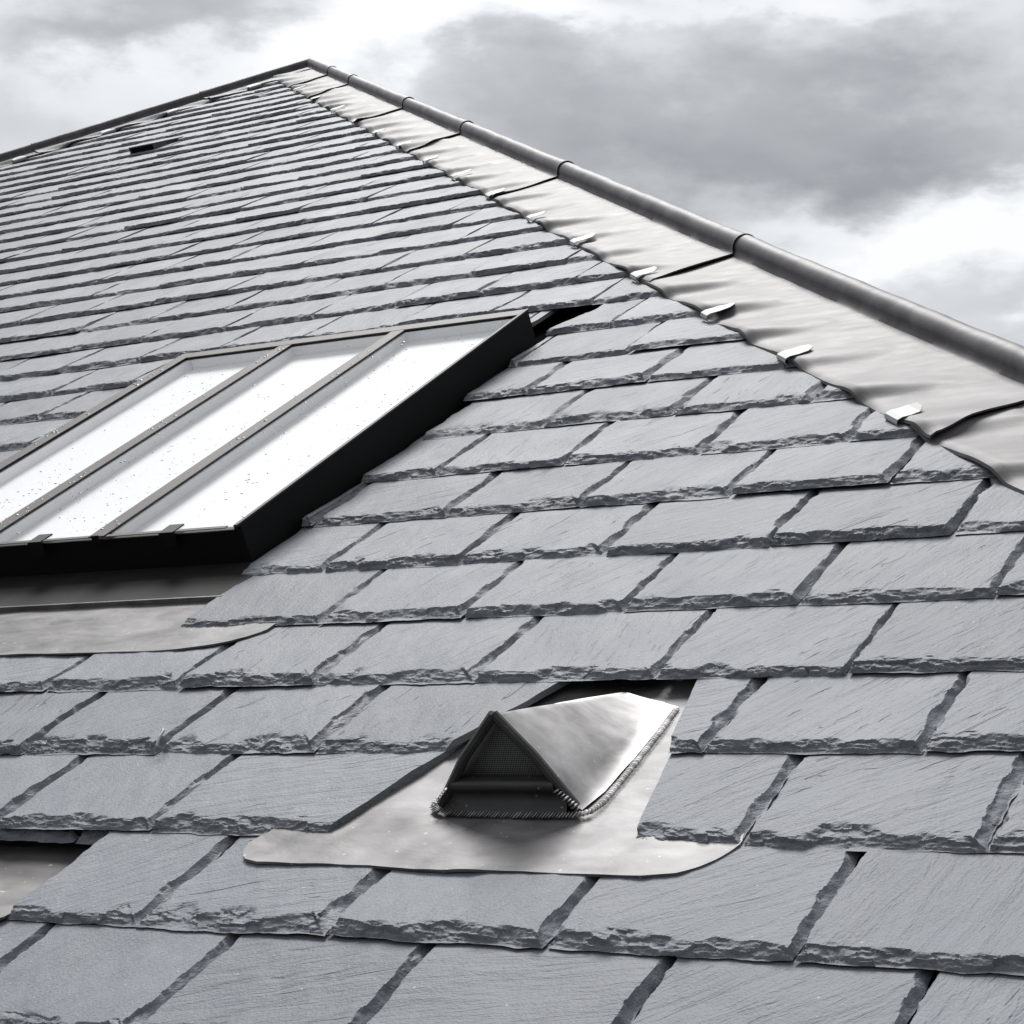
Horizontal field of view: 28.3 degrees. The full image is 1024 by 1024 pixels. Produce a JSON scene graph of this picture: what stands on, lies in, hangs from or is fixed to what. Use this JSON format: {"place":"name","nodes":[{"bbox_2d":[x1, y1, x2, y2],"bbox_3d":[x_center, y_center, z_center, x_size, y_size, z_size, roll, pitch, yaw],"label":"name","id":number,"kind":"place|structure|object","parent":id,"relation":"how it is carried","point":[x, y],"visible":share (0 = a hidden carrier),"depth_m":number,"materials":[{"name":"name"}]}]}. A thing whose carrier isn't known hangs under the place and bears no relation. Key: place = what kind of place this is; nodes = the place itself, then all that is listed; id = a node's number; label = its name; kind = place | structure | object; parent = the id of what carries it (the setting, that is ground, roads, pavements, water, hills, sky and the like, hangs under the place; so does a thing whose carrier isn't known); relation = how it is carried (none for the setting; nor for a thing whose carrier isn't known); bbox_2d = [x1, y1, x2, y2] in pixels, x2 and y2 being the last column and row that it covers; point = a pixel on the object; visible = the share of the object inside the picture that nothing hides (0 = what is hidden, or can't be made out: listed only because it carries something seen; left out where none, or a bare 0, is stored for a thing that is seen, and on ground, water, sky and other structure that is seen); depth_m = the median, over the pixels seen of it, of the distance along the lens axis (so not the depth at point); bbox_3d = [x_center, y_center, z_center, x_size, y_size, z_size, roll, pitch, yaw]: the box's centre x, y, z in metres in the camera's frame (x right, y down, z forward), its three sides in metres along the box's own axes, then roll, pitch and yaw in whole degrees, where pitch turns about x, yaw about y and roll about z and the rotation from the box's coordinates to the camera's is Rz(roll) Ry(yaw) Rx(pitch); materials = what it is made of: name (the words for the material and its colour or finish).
{"place":"outdoors","nodes":[
{"label":"outdoors","id":0,"kind":"place"},
{"bbox_2d":[0,58,1023,1023],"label":"slate roof","id":1,"kind":"structure","parent":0,"point":[768,496],"depth_m":3.24,"materials":[{"name":"stone"}]},
{"bbox_2d":[0,829,92,919],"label":"lead tray","id":2,"kind":"object","parent":1,"relation":"on","point":[27,867],"visible":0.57,"depth_m":2.95,"materials":[{"name":"grey metal"}]},
{"bbox_2d":[129,136,182,153],"bbox_3d":[-1.894,-1.958,10.785,0.186,0.051,0.249,-4,22,31],"label":"slot vent","id":3,"kind":"object","parent":1,"relation":"on","point":[148,146],"visible":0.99,"depth_m":10.70,"materials":[{"name":"black metal"}]},
{"bbox_2d":[155,728,164,746],"bbox_3d":[-0.543,0.349,3.139,0.011,0.029,0.045,0,-7,0],"label":"slate hook","id":4,"kind":"object","parent":1,"relation":"on","point":[160,736],"visible":1,"depth_m":3.13,"materials":[{"name":"metal"}]},
{"bbox_2d":[0,309,590,656],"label":"skylight","id":5,"kind":"object","parent":1,"relation":"attached to","point":[152,511],"visible":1,"depth_m":4.38,"materials":[{"name":"glass"}]},
{"bbox_2d":[243,678,743,878],"bbox_3d":[0.055,0.280,2.759,0.714,0.164,0.631,-4,22,31],"label":"roof vent","id":6,"kind":"object","parent":1,"relation":"on","point":[564,780],"visible":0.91,"depth_m":2.65,"materials":[{"name":"grey metal"}]},
{"bbox_2d":[0,0,1023,345],"label":"sky","id":7,"kind":"structure","parent":0,"point":[879,144],"materials":[{"name":"grey"}]}
]}

